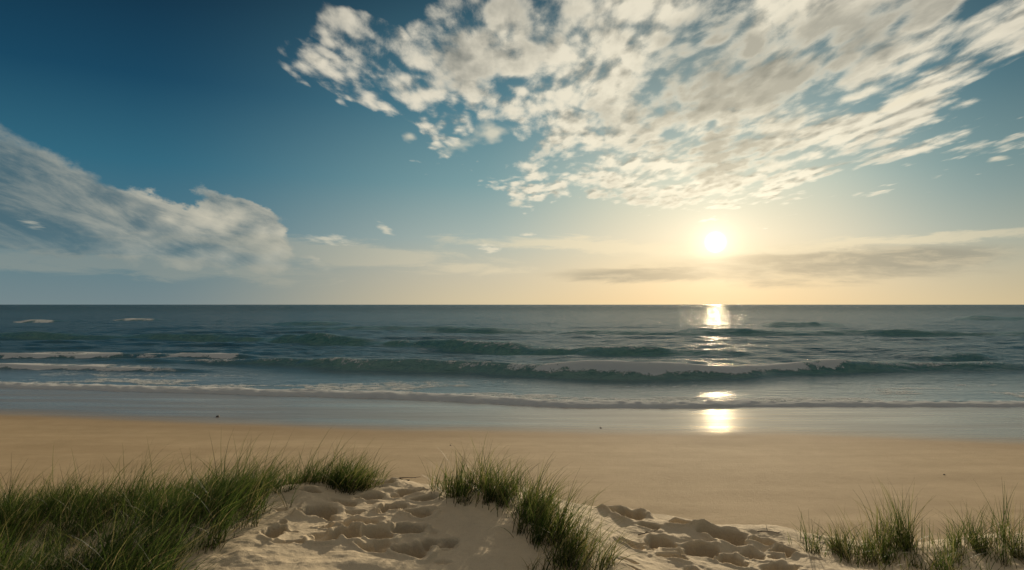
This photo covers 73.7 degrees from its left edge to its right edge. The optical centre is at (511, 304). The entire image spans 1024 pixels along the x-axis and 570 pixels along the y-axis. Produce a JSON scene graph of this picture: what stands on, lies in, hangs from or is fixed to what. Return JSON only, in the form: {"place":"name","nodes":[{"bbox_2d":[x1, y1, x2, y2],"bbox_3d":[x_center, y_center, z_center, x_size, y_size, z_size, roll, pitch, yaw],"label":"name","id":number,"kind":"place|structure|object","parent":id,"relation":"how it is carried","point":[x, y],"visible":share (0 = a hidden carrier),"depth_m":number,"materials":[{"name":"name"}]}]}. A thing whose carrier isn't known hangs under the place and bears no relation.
{"place":"outdoors","nodes":[
{"label":"outdoors","id":0,"kind":"place"},
{"bbox_2d":[0,423,398,569],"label":"dune grass","id":1,"kind":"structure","parent":0,"point":[189,499],"depth_m":5.25,"materials":[{"name":"green plant"}]},
{"bbox_2d":[0,392,1023,569],"bbox_3d":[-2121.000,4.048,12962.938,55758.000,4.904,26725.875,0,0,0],"label":"beach ground","id":2,"kind":"structure","parent":0,"point":[711,493],"depth_m":14.09,"materials":[{"name":"beige sand"}]},
{"bbox_2d":[310,445,381,494],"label":"grass tuft","id":3,"kind":"object","parent":2,"relation":"on","point":[346,485],"visible":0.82,"depth_m":6.24,"materials":[{"name":"green plant"}]},
{"bbox_2d":[351,467,395,491],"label":"grass tuft","id":4,"kind":"object","parent":2,"relation":"on","point":[367,486],"visible":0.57,"depth_m":6.38,"materials":[{"name":"green plant"}]},
{"bbox_2d":[419,457,468,493],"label":"grass tuft","id":5,"kind":"object","parent":2,"relation":"on","point":[434,486],"visible":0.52,"depth_m":6.26,"materials":[{"name":"green plant"}]},
{"bbox_2d":[423,427,516,505],"bbox_3d":[-0.330,1.390,6.029,0.909,0.646,0.881,0,0,-29],"label":"grass tuft","id":6,"kind":"object","parent":2,"relation":"on","point":[465,489],"visible":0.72,"depth_m":5.94,"materials":[{"name":"green plant"}]},
{"bbox_2d":[466,449,543,507],"bbox_3d":[-0.121,1.439,5.845,0.876,0.556,0.909,0,0,0],"label":"grass tuft","id":7,"kind":"object","parent":2,"relation":"on","point":[489,487],"visible":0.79,"depth_m":5.77,"materials":[{"name":"green plant"}]},
{"bbox_2d":[0,387,1023,435],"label":"shallow water","id":8,"kind":"structure","parent":2,"relation":"on","point":[68,397],"depth_m":25.70,"materials":[{"name":"grey liquid"}]},
{"bbox_2d":[487,453,573,523],"bbox_3d":[0.170,1.497,5.536,0.877,0.496,0.932,0,0,0],"label":"grass tuft","id":9,"kind":"object","parent":2,"relation":"on","point":[503,501],"visible":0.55,"depth_m":5.58,"materials":[{"name":"green plant"}]},
{"bbox_2d":[490,467,594,535],"bbox_3d":[0.242,1.516,5.200,0.849,0.539,0.955,0,0,0],"label":"grass tuft","id":10,"kind":"object","parent":2,"relation":"on","point":[523,522],"visible":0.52,"depth_m":5.24,"materials":[{"name":"green plant"}]},
{"bbox_2d":[520,525,600,569],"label":"grass tuft","id":11,"kind":"object","parent":2,"relation":"on","point":[563,561],"visible":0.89,"depth_m":4.64,"materials":[{"name":"green plant"}]},
{"bbox_2d":[509,471,622,565],"bbox_3d":[0.375,1.504,5.035,0.940,0.650,1.124,0,0,0],"label":"grass tuft","id":12,"kind":"object","parent":2,"relation":"on","point":[556,538],"visible":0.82,"depth_m":4.96,"materials":[{"name":"green plant"}]},
{"bbox_2d":[536,498,657,569],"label":"grass tuft","id":13,"kind":"object","parent":2,"relation":"on","point":[591,553],"visible":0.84,"depth_m":4.74,"materials":[{"name":"green plant"}]},
{"bbox_2d":[786,507,906,566],"bbox_3d":[2.861,1.947,5.800,1.040,0.519,0.888,0,0,23],"label":"grass tuft","id":14,"kind":"object","parent":2,"relation":"on","point":[835,544],"visible":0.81,"depth_m":5.78,"materials":[{"name":"green plant"}]},
{"bbox_2d":[831,511,911,562],"bbox_3d":[3.050,1.969,5.880,0.748,0.516,1.071,0,0,31],"label":"grass tuft","id":15,"kind":"object","parent":2,"relation":"on","point":[875,545],"visible":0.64,"depth_m":5.82,"materials":[{"name":"green plant"}]},
{"bbox_2d":[808,522,946,569],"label":"grass tuft","id":16,"kind":"object","parent":2,"relation":"on","point":[878,561],"visible":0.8,"depth_m":5.67,"materials":[{"name":"green plant"}]},
{"bbox_2d":[848,472,934,556],"bbox_3d":[3.403,1.836,6.104,0.836,0.774,0.739,0,0,-40],"label":"grass tuft","id":17,"kind":"object","parent":2,"relation":"on","point":[900,532],"visible":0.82,"depth_m":6.05,"materials":[{"name":"green plant"}]},
{"bbox_2d":[888,535,972,569],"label":"grass tuft","id":18,"kind":"object","parent":2,"relation":"on","point":[920,566],"visible":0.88,"depth_m":5.55,"materials":[{"name":"green plant"}]},
{"bbox_2d":[891,508,1018,569],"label":"grass tuft","id":19,"kind":"object","parent":2,"relation":"on","point":[957,543],"visible":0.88,"depth_m":5.77,"materials":[{"name":"green plant"}]},
{"bbox_2d":[938,480,1023,564],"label":"grass tuft","id":20,"kind":"object","parent":2,"relation":"on","point":[983,549],"visible":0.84,"depth_m":6.01,"materials":[{"name":"green plant"}]},
{"bbox_2d":[0,305,1023,402],"bbox_3d":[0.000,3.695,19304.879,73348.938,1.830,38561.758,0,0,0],"label":"sea","id":21,"kind":"structure","parent":0,"point":[968,342],"depth_m":61.59,"materials":[{"name":"liquid"}]},
{"bbox_2d":[0,318,1023,408],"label":"sea foam","id":22,"kind":"object","parent":21,"relation":"on","point":[652,368],"visible":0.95,"depth_m":31.33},
{"bbox_2d":[0,0,1023,304],"label":"sky","id":23,"kind":"structure","parent":0,"point":[153,152],"materials":[{"name":"blue"}]}
]}

